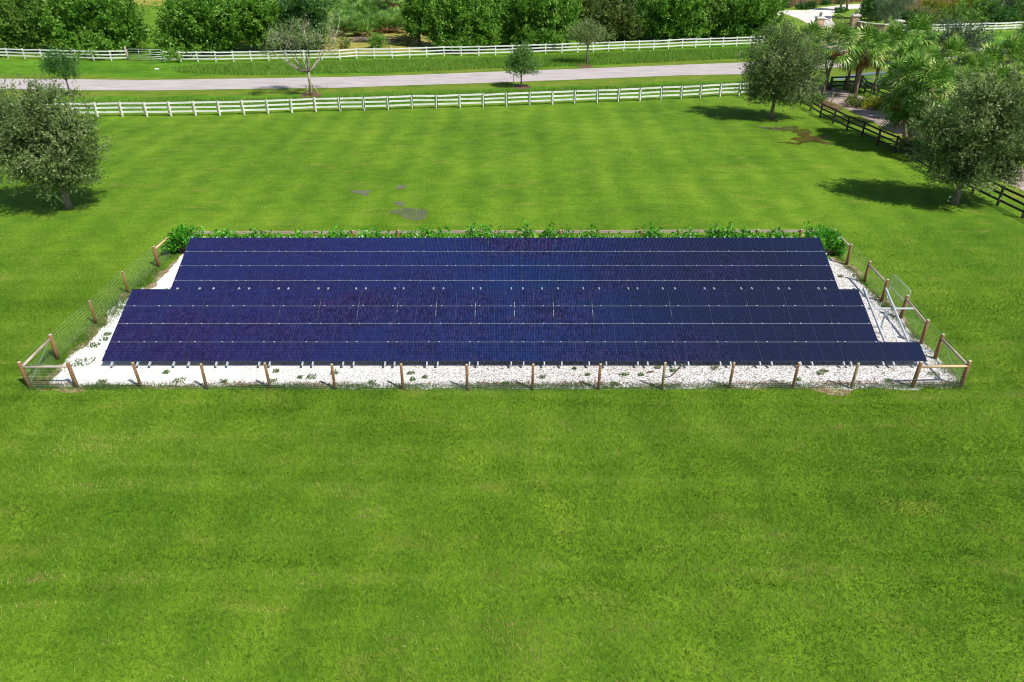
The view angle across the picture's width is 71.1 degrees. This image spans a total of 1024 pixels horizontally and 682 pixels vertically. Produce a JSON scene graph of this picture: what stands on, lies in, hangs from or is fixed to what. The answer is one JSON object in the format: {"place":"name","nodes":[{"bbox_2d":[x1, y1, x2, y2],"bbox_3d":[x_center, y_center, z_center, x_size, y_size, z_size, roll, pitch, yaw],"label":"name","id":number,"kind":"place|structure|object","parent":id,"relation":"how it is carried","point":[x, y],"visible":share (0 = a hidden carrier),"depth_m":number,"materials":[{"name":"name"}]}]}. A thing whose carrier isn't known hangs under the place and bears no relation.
{"place":"outdoors","nodes":[
{"label":"outdoors","id":0,"kind":"place"},
{"bbox_2d":[317,27,436,54],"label":"dry meadow","id":1,"kind":"structure","parent":0,"point":[356,44],"depth_m":105.35,"materials":[{"name":"beige plant"}]},
{"bbox_2d":[355,18,371,36],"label":"palmetto","id":2,"kind":"object","parent":1,"relation":"on","point":[364,25],"visible":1,"depth_m":112.33,"materials":[{"name":"green plant"}]},
{"bbox_2d":[366,30,390,47],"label":"shrub","id":3,"kind":"object","parent":1,"relation":"on","point":[375,38],"visible":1,"depth_m":102.81,"materials":[{"name":"green plant"}]},
{"bbox_2d":[377,12,392,33],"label":"palmetto","id":4,"kind":"object","parent":1,"relation":"on","point":[385,19],"visible":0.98,"depth_m":115.45,"materials":[{"name":"green plant"}]},
{"bbox_2d":[390,12,404,32],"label":"palmetto","id":5,"kind":"object","parent":1,"relation":"on","point":[396,18],"visible":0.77,"depth_m":115.90,"materials":[{"name":"green plant"}]},
{"bbox_2d":[398,0,441,45],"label":"broadleaf tree","id":6,"kind":"object","parent":1,"relation":"on","point":[413,12],"visible":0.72,"depth_m":102.22,"materials":[{"name":"green plant"}]},
{"bbox_2d":[28,80,757,109],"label":"ditch grass","id":7,"kind":"structure","parent":0,"point":[490,91],"depth_m":73.71,"materials":[{"name":"green plant"}]},
{"bbox_2d":[0,75,884,111],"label":"ditch","id":8,"kind":"object","parent":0,"point":[322,94],"visible":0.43,"depth_m":74.68,"materials":[{"name":"green plant"}]},
{"bbox_2d":[301,92,320,97],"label":"mulch ring","id":9,"kind":"object","parent":8,"relation":"on","point":[315,94],"visible":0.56,"depth_m":75.50,"materials":[{"name":"brown soil"}]},
{"bbox_2d":[257,13,348,95],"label":"half bare tree","id":10,"kind":"object","parent":9,"relation":"on","point":[296,39],"visible":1,"depth_m":72.83,"materials":[{"name":"green plant"}]},
{"bbox_2d":[170,45,798,74],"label":"ditch grass","id":11,"kind":"structure","parent":0,"point":[372,65],"depth_m":91.39,"materials":[{"name":"green plant"}]},
{"bbox_2d":[30,249,968,395],"bbox_3d":[-0.501,-1.807,34.276,37.383,0.001,15.530,0,30,0],"label":"dirt margin","id":12,"kind":"object","parent":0,"point":[842,392],"visible":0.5,"depth_m":30.36,"materials":[{"name":"brown soil"}]},
{"bbox_2d":[0,48,1004,89],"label":"road","id":13,"kind":"structure","parent":0,"point":[453,78],"depth_m":82.61,"materials":[{"name":"grey asphalt"}]},
{"bbox_2d":[0,44,1007,79],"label":"verge","id":14,"kind":"structure","parent":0,"point":[493,69],"depth_m":85.38,"materials":[{"name":"green plant"}]},
{"bbox_2d":[0,32,1022,77],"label":"ditch","id":15,"kind":"object","parent":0,"point":[135,69],"visible":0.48,"depth_m":90.76,"materials":[{"name":"green plant"}]},
{"bbox_2d":[162,36,763,61],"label":"white fence","id":16,"kind":"object","parent":15,"relation":"on","point":[495,49],"visible":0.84,"depth_m":96.71,"materials":[{"name":"paint"}]},
{"bbox_2d":[577,64,592,67],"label":"mulch ring","id":17,"kind":"object","parent":15,"relation":"on","point":[586,66],"visible":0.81,"depth_m":90.06,"materials":[{"name":"brown soil"}]},
{"bbox_2d":[561,16,616,63],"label":"verge tree","id":18,"kind":"object","parent":17,"relation":"on","point":[583,34],"visible":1,"depth_m":89.14,"materials":[{"name":"green plant"}]},
{"bbox_2d":[0,0,1023,681],"bbox_3d":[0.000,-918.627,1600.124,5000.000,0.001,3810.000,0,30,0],"label":"lawn","id":19,"kind":"structure","parent":0,"point":[668,162],"depth_m":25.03,"materials":[{"name":"green plant"}]},
{"bbox_2d":[0,0,59,54],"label":"broadleaf tree","id":20,"kind":"object","parent":19,"relation":"on","point":[18,30],"visible":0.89,"depth_m":96.73,"materials":[{"name":"green plant"}]},
{"bbox_2d":[0,73,118,209],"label":"live oak","id":21,"kind":"object","parent":19,"relation":"on","point":[30,143],"visible":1,"depth_m":42.59,"materials":[{"name":"green plant"}]},
{"bbox_2d":[0,48,128,60],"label":"white fence","id":22,"kind":"object","parent":19,"relation":"on","point":[40,53],"visible":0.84,"depth_m":93.99,"materials":[{"name":"paint"}]},
{"bbox_2d":[29,0,156,59],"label":"broadleaf tree","id":23,"kind":"object","parent":19,"relation":"on","point":[90,26],"visible":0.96,"depth_m":95.41,"materials":[{"name":"green plant"}]},
{"bbox_2d":[147,0,254,61],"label":"broadleaf tree","id":24,"kind":"object","parent":19,"relation":"on","point":[201,25],"visible":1,"depth_m":94.34,"materials":[{"name":"green plant"}]},
{"bbox_2d":[232,0,286,50],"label":"broadleaf tree","id":25,"kind":"object","parent":19,"relation":"on","point":[263,13],"visible":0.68,"depth_m":97.67,"materials":[{"name":"green plant"}]},
{"bbox_2d":[270,0,334,53],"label":"broadleaf tree","id":26,"kind":"object","parent":19,"relation":"on","point":[299,9],"visible":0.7,"depth_m":97.07,"materials":[{"name":"green plant"}]},
{"bbox_2d":[390,208,427,219],"bbox_3d":[-6.230,-8.030,44.897,1.889,0.001,2.678,-27,40,-37],"label":"wet patch","id":27,"kind":"object","parent":19,"relation":"on","point":[411,211],"visible":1,"depth_m":44.94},
{"bbox_2d":[11,78,813,116],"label":"white fence","id":28,"kind":"object","parent":19,"relation":"on","point":[218,106],"visible":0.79,"depth_m":69.30,"materials":[{"name":"paint"}]},
{"bbox_2d":[421,0,514,54],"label":"broadleaf tree","id":29,"kind":"object","parent":19,"relation":"on","point":[468,22],"visible":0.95,"depth_m":98.83,"materials":[{"name":"green plant"}]},
{"bbox_2d":[50,254,955,389],"bbox_3d":[-0.487,-1.793,34.236,36.937,0.001,14.722,0,30,0],"label":"gravel pad","id":30,"kind":"object","parent":19,"relation":"on","point":[445,372],"visible":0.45,"depth_m":29.06,"materials":[{"name":"white gravel"}]},
{"bbox_2d":[161,222,204,252],"bbox_3d":[-17.971,-5.607,39.191,2.427,1.595,1.640,0,30,0],"label":"hedge shrub","id":31,"kind":"object","parent":30,"relation":"on","point":[177,239],"visible":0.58,"depth_m":38.88,"materials":[{"name":"green plant"}]},
{"bbox_2d":[462,222,480,237],"bbox_3d":[-2.118,-5.039,37.324,1.711,2.484,1.443,0,30,0],"label":"hedge shrub","id":32,"kind":"object","parent":30,"relation":"on","point":[471,233],"visible":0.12,"depth_m":36.94,"materials":[{"name":"green plant"}]},
{"bbox_2d":[476,222,496,242],"bbox_3d":[-1.310,-4.998,37.427,1.657,2.314,1.473,0,30,0],"label":"hedge shrub","id":33,"kind":"object","parent":30,"relation":"on","point":[488,234],"visible":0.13,"depth_m":37.12,"materials":[{"name":"green plant"}]},
{"bbox_2d":[15,248,968,394],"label":"fence line grass","id":34,"kind":"structure","parent":30,"relation":"on","point":[651,385],"depth_m":28.15,"materials":[{"name":"green plant"}]},
{"bbox_2d":[17,229,971,390],"bbox_3d":[-0.540,-2.105,33.667,37.001,1.343,14.075,0,30,0],"label":"wire fence","id":35,"kind":"object","parent":30,"relation":"on","point":[967,365],"visible":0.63,"depth_m":28.01,"materials":[{"name":"brown wood"}]},
{"bbox_2d":[887,275,910,315],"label":"tube gate","id":36,"kind":"structure","parent":35,"relation":"attached to","point":[897,291],"depth_m":33.53,"materials":[{"name":"metal"}]},
{"bbox_2d":[32,378,956,389],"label":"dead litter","id":37,"kind":"object","parent":30,"relation":"on","point":[323,383],"visible":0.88,"depth_m":28.30,"materials":[{"name":"brown plant"}]},
{"bbox_2d":[170,236,839,295],"bbox_3d":[-0.350,-3.504,35.279,32.220,2.023,3.914,0,30,0],"label":"solar array","id":38,"kind":"object","parent":30,"relation":"on","point":[517,263],"visible":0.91,"depth_m":35.25,"materials":[{"name":"glass"}]},
{"bbox_2d":[102,287,932,365],"bbox_3d":[0.285,-0.597,30.427,34.270,1.909,3.914,0,30,0],"label":"solar array","id":39,"kind":"object","parent":30,"relation":"on","point":[213,324],"visible":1,"depth_m":30.24,"materials":[{"name":"glass"}]},
{"bbox_2d":[517,218,537,237],"bbox_3d":[0.740,-5.100,37.450,1.827,2.468,1.502,0,30,0],"label":"hedge shrub","id":40,"kind":"object","parent":30,"relation":"on","point":[527,233],"visible":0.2,"depth_m":37.16,"materials":[{"name":"green plant"}]},
{"bbox_2d":[541,222,558,252],"bbox_3d":[1.946,-4.964,37.217,1.743,2.471,1.442,0,30,0],"label":"hedge shrub","id":41,"kind":"object","parent":30,"relation":"on","point":[549,235],"visible":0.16,"depth_m":36.77,"materials":[{"name":"green plant"}]},
{"bbox_2d":[638,222,660,237],"bbox_3d":[7.177,-5.032,37.426,1.749,2.370,1.344,0,30,0],"label":"hedge shrub","id":42,"kind":"object","parent":30,"relation":"on","point":[654,233],"visible":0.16,"depth_m":37.03,"materials":[{"name":"green plant"}]},
{"bbox_2d":[706,223,723,237],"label":"hedge shrub","id":43,"kind":"object","parent":30,"relation":"on","point":[717,233],"visible":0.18,"depth_m":36.82,"materials":[{"name":"green plant"}]},
{"bbox_2d":[720,222,738,237],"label":"hedge shrub","id":44,"kind":"object","parent":30,"relation":"on","point":[727,233],"visible":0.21,"depth_m":36.94,"materials":[{"name":"green plant"}]},
{"bbox_2d":[797,221,829,258],"bbox_3d":[15.703,-5.059,37.452,1.685,2.393,1.466,0,30,0],"label":"hedge shrub","id":45,"kind":"object","parent":30,"relation":"on","point":[807,233],"visible":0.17,"depth_m":37.13,"materials":[{"name":"green plant"}]},
{"bbox_2d":[811,225,847,255],"bbox_3d":[17.070,-5.431,38.932,2.219,1.626,1.593,0,30,0],"label":"hedge shrub","id":46,"kind":"object","parent":30,"relation":"on","point":[835,244],"visible":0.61,"depth_m":38.59,"materials":[{"name":"green plant"}]},
{"bbox_2d":[492,0,584,49],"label":"broadleaf tree","id":47,"kind":"object","parent":19,"relation":"on","point":[543,21],"visible":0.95,"depth_m":100.20,"materials":[{"name":"green plant"}]},
{"bbox_2d":[570,0,601,24],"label":"broadleaf tree","id":48,"kind":"object","parent":19,"relation":"on","point":[587,5],"visible":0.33,"depth_m":120.56,"materials":[{"name":"green plant"}]},
{"bbox_2d":[585,0,646,40],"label":"broadleaf tree","id":49,"kind":"object","parent":19,"relation":"on","point":[619,16],"visible":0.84,"depth_m":106.77,"materials":[{"name":"green plant"}]},
{"bbox_2d":[622,0,646,18],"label":"broadleaf tree","id":50,"kind":"object","parent":19,"relation":"on","point":[639,9],"visible":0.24,"depth_m":129.14,"materials":[{"name":"green plant"}]},
{"bbox_2d":[634,0,717,41],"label":"broadleaf tree","id":51,"kind":"object","parent":19,"relation":"on","point":[679,18],"visible":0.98,"depth_m":107.83,"materials":[{"name":"green plant"}]},
{"bbox_2d":[692,0,728,37],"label":"broadleaf tree","id":52,"kind":"object","parent":19,"relation":"on","point":[712,6],"visible":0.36,"depth_m":109.67,"materials":[{"name":"green plant"}]},
{"bbox_2d":[701,0,792,39],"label":"broadleaf tree","id":53,"kind":"object","parent":19,"relation":"on","point":[741,18],"visible":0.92,"depth_m":108.67,"materials":[{"name":"green plant"}]},
{"bbox_2d":[731,14,834,119],"bbox_3d":[24.093,-24.383,64.035,9.289,9.104,7.379,0,30,0],"label":"live oak","id":54,"kind":"object","parent":19,"relation":"on","point":[771,73],"visible":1,"depth_m":63.17,"materials":[{"name":"green plant"}]},
{"bbox_2d":[755,126,837,144],"bbox_3d":[24.443,-17.541,61.136,5.568,0.001,6.469,0,30,0],"label":"bare dirt patch","id":55,"kind":"object","parent":19,"relation":"on","point":[804,136],"visible":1,"depth_m":60.81,"materials":[{"name":"soil"}]},
{"bbox_2d":[792,18,830,89],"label":"fan palm","id":56,"kind":"object","parent":19,"relation":"on","point":[811,26],"visible":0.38,"depth_m":73.95,"materials":[{"name":"green plant"}]},
{"bbox_2d":[811,24,840,88],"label":"fan palm","id":57,"kind":"object","parent":19,"relation":"on","point":[824,42],"visible":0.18,"depth_m":75.57,"materials":[{"name":"green plant"}]},
{"bbox_2d":[829,76,854,89],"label":"black fence","id":58,"kind":"object","parent":19,"relation":"on","point":[831,82],"visible":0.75,"depth_m":77.44,"materials":[{"name":"brown wood"}]},
{"bbox_2d":[834,25,869,89],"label":"fan palm","id":59,"kind":"object","parent":19,"relation":"on","point":[848,76],"visible":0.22,"depth_m":75.47,"materials":[{"name":"green plant"}]},
{"bbox_2d":[843,41,873,90],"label":"fan palm","id":60,"kind":"object","parent":19,"relation":"on","point":[856,77],"visible":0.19,"depth_m":75.61,"materials":[{"name":"green plant"}]},
{"bbox_2d":[864,31,897,92],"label":"fan palm","id":61,"kind":"object","parent":19,"relation":"on","point":[883,37],"visible":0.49,"depth_m":73.20,"materials":[{"name":"green plant"}]},
{"bbox_2d":[874,18,917,88],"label":"fan palm","id":62,"kind":"object","parent":19,"relation":"on","point":[893,28],"visible":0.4,"depth_m":74.70,"materials":[{"name":"green plant"}]},
{"bbox_2d":[859,75,954,130],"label":"black fence","id":63,"kind":"object","parent":19,"relation":"on","point":[871,87],"visible":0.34,"depth_m":74.86,"materials":[{"name":"brown wood"}]},
{"bbox_2d":[800,97,1023,217],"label":"black fence","id":64,"kind":"object","parent":19,"relation":"on","point":[1000,193],"visible":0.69,"depth_m":56.76,"materials":[{"name":"brown wood"}]},
{"bbox_2d":[893,10,942,49],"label":"fan palm","id":65,"kind":"object","parent":19,"relation":"on","point":[917,24],"visible":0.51,"depth_m":74.32,"materials":[{"name":"green plant"}]},
{"bbox_2d":[918,34,940,49],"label":"fan palm","id":66,"kind":"object","parent":19,"relation":"on","point":[929,38],"visible":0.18,"depth_m":75.31,"materials":[{"name":"green plant"}]},
{"bbox_2d":[918,44,944,88],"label":"fan palm","id":67,"kind":"object","parent":19,"relation":"on","point":[930,49],"visible":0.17,"depth_m":62.69,"materials":[{"name":"green plant"}]},
{"bbox_2d":[931,0,961,15],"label":"wild bush","id":68,"kind":"object","parent":19,"relation":"on","point":[940,5],"visible":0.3,"depth_m":135.00,"materials":[{"name":"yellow plant"}]},
{"bbox_2d":[937,34,974,76],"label":"fan palm","id":69,"kind":"object","parent":19,"relation":"on","point":[955,45],"visible":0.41,"depth_m":62.50,"materials":[{"name":"green plant"}]},
{"bbox_2d":[900,61,1023,205],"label":"live oak","id":70,"kind":"object","parent":19,"relation":"on","point":[994,118],"visible":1,"depth_m":43.35,"materials":[{"name":"green plant"}]},
{"bbox_2d":[940,63,984,105],"bbox_3d":[37.270,-20.367,60.331,3.758,5.961,3.854,0,30,0],"label":"fan palm","id":71,"kind":"object","parent":19,"relation":"on","point":[965,68],"visible":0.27,"depth_m":59.02,"materials":[{"name":"green plant"}]},
{"bbox_2d":[951,50,996,84],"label":"fan palm","id":72,"kind":"object","parent":19,"relation":"on","point":[973,61],"visible":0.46,"depth_m":62.00,"materials":[{"name":"green plant"}]},
{"bbox_2d":[970,42,1014,83],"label":"fan palm","id":73,"kind":"object","parent":19,"relation":"on","point":[994,52],"visible":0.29,"depth_m":64.26,"materials":[{"name":"green plant"}]},
{"bbox_2d":[972,63,1021,100],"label":"fan palm","id":74,"kind":"object","parent":19,"relation":"on","point":[1002,71],"visible":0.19,"depth_m":61.28,"materials":[{"name":"green plant"}]},
{"bbox_2d":[985,31,1023,102],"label":"fan palm","id":75,"kind":"object","parent":19,"relation":"on","point":[1015,45],"visible":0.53,"depth_m":64.62,"materials":[{"name":"green plant"}]},
{"bbox_2d":[0,55,1023,96],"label":"verge","id":76,"kind":"structure","parent":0,"point":[835,71],"depth_m":78.74,"materials":[{"name":"green plant"}]},
{"bbox_2d":[34,40,85,96],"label":"young tree","id":77,"kind":"object","parent":76,"relation":"on","point":[60,65],"visible":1,"depth_m":72.71,"materials":[{"name":"green plant"}]},
{"bbox_2d":[514,85,530,89],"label":"mulch ring","id":78,"kind":"object","parent":76,"relation":"on","point":[523,86],"visible":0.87,"depth_m":78.68,"materials":[{"name":"brown soil"}]},
{"bbox_2d":[502,37,542,86],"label":"young tree","id":79,"kind":"object","parent":78,"relation":"on","point":[524,53],"visible":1,"depth_m":77.14,"materials":[{"name":"green plant"}]},
{"bbox_2d":[812,19,865,94],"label":"fan palm","id":80,"kind":"object","parent":76,"relation":"on","point":[838,55],"visible":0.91,"depth_m":69.90,"materials":[{"name":"green plant"}]},
{"bbox_2d":[924,15,1000,63],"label":"street oak","id":81,"kind":"object","parent":76,"relation":"on","point":[975,44],"visible":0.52,"depth_m":89.51,"materials":[{"name":"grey plant"}]},
{"bbox_2d":[778,0,924,27],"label":"concrete drive","id":82,"kind":"structure","parent":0,"point":[806,16],"depth_m":143.30,"materials":[{"name":"grey concrete"}]},
{"bbox_2d":[774,0,1023,33],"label":"park lawn","id":83,"kind":"structure","parent":0,"point":[798,23],"depth_m":131.91,"materials":[{"name":"green plant"}]},
{"bbox_2d":[784,0,862,7],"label":"reeds","id":84,"kind":"object","parent":83,"relation":"on","point":[792,3],"visible":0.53,"depth_m":153.96,"materials":[{"name":"green plant"}]},
{"bbox_2d":[858,0,882,22],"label":"tree","id":85,"kind":"object","parent":83,"relation":"on","point":[866,5],"visible":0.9,"depth_m":124.15,"materials":[{"name":"green plant"}]},
{"bbox_2d":[855,21,889,31],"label":"garden wall","id":86,"kind":"structure","parent":83,"relation":"on","point":[859,23],"depth_m":118.89,"materials":[{"name":"stone"}]},
{"bbox_2d":[871,0,917,23],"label":"grey tree","id":87,"kind":"object","parent":83,"relation":"on","point":[899,4],"visible":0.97,"depth_m":119.70,"materials":[{"name":"green plant"}]},
{"bbox_2d":[891,8,928,23],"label":"wild bush","id":88,"kind":"object","parent":83,"relation":"on","point":[907,13],"visible":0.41,"depth_m":125.83,"materials":[{"name":"green plant"}]},
{"bbox_2d":[929,11,968,26],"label":"wild bush","id":89,"kind":"object","parent":83,"relation":"on","point":[947,17],"visible":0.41,"depth_m":123.02,"materials":[{"name":"green plant"}]},
{"bbox_2d":[903,21,1021,31],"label":"white fence","id":90,"kind":"object","parent":83,"relation":"on","point":[1005,25],"visible":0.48,"depth_m":119.19,"materials":[{"name":"paint"}]},
{"bbox_2d":[903,0,1023,21],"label":"reeds","id":91,"kind":"object","parent":83,"relation":"on","point":[917,4],"visible":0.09,"depth_m":133.93,"materials":[{"name":"green plant"}]},
{"bbox_2d":[939,2,989,24],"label":"wild bush","id":92,"kind":"object","parent":83,"relation":"on","point":[966,13],"visible":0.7,"depth_m":123.20,"materials":[{"name":"green plant"}]},
{"bbox_2d":[954,0,1006,22],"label":"wild bush","id":93,"kind":"object","parent":83,"relation":"on","point":[980,2],"visible":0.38,"depth_m":124.80,"materials":[{"name":"green plant"}]},
{"bbox_2d":[974,0,1022,26],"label":"wild bush","id":94,"kind":"object","parent":83,"relation":"on","point":[1001,17],"visible":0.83,"depth_m":123.39,"materials":[{"name":"green plant"}]},
{"bbox_2d":[1007,0,1023,23],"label":"wild bush","id":95,"kind":"object","parent":83,"relation":"on","point":[1017,7],"visible":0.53,"depth_m":127.19,"materials":[{"name":"green plant"}]},
{"bbox_2d":[799,99,1023,201],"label":"driveway verge","id":96,"kind":"structure","parent":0,"point":[850,113],"depth_m":63.48,"materials":[{"name":"green plant"}]},
{"bbox_2d":[842,93,879,107],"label":"clump","id":97,"kind":"object","parent":96,"relation":"on","point":[853,100],"visible":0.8,"depth_m":70.30,"materials":[{"name":"green plant"}]},
{"bbox_2d":[846,22,891,95],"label":"fan palm","id":98,"kind":"object","parent":96,"relation":"on","point":[864,59],"visible":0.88,"depth_m":71.22,"materials":[{"name":"green plant"}]},
{"bbox_2d":[857,96,882,109],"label":"clump","id":99,"kind":"object","parent":96,"relation":"on","point":[868,104],"visible":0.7,"depth_m":69.55,"materials":[{"name":"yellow plant"}]},
{"bbox_2d":[866,53,922,140],"bbox_3d":[31.340,-19.594,57.979,5.223,7.051,4.743,0,30,0],"label":"fan palm","id":100,"kind":"object","parent":96,"relation":"on","point":[889,72],"visible":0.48,"depth_m":57.40,"materials":[{"name":"green plant"}]},
{"bbox_2d":[875,76,918,141],"bbox_3d":[31.057,-18.277,57.157,4.027,5.620,4.318,0,30,0],"label":"fan palm","id":101,"kind":"object","parent":96,"relation":"on","point":[895,114],"visible":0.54,"depth_m":56.59,"materials":[{"name":"green plant"}]},
{"bbox_2d":[882,36,937,126],"bbox_3d":[34.053,-22.163,61.719,4.782,7.648,4.464,0,30,0],"label":"fan palm","id":102,"kind":"object","parent":96,"relation":"on","point":[909,46],"visible":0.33,"depth_m":60.52,"materials":[{"name":"green plant"}]},
{"bbox_2d":[885,47,946,135],"bbox_3d":[31.035,-18.872,56.090,4.205,7.694,4.079,-13,33,-21],"label":"fan palm","id":103,"kind":"object","parent":96,"relation":"on","point":[915,62],"visible":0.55,"depth_m":54.78,"materials":[{"name":"green plant"}]},
{"bbox_2d":[894,83,941,137],"bbox_3d":[31.643,-17.175,55.384,4.035,5.477,4.095,0,30,0],"label":"fan palm","id":104,"kind":"object","parent":96,"relation":"on","point":[910,109],"visible":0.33,"depth_m":54.96,"materials":[{"name":"green plant"}]},
{"bbox_2d":[896,55,962,117],"bbox_3d":[31.482,-17.782,54.453,4.690,7.479,4.433,0,30,0],"label":"fan palm","id":105,"kind":"object","parent":96,"relation":"on","point":[934,70],"visible":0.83,"depth_m":53.10,"materials":[{"name":"green plant"}]},
{"bbox_2d":[809,86,1023,190],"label":"driveway","id":106,"kind":"structure","parent":0,"point":[840,96],"depth_m":68.78,"materials":[{"name":"pale pinkish gravel"}]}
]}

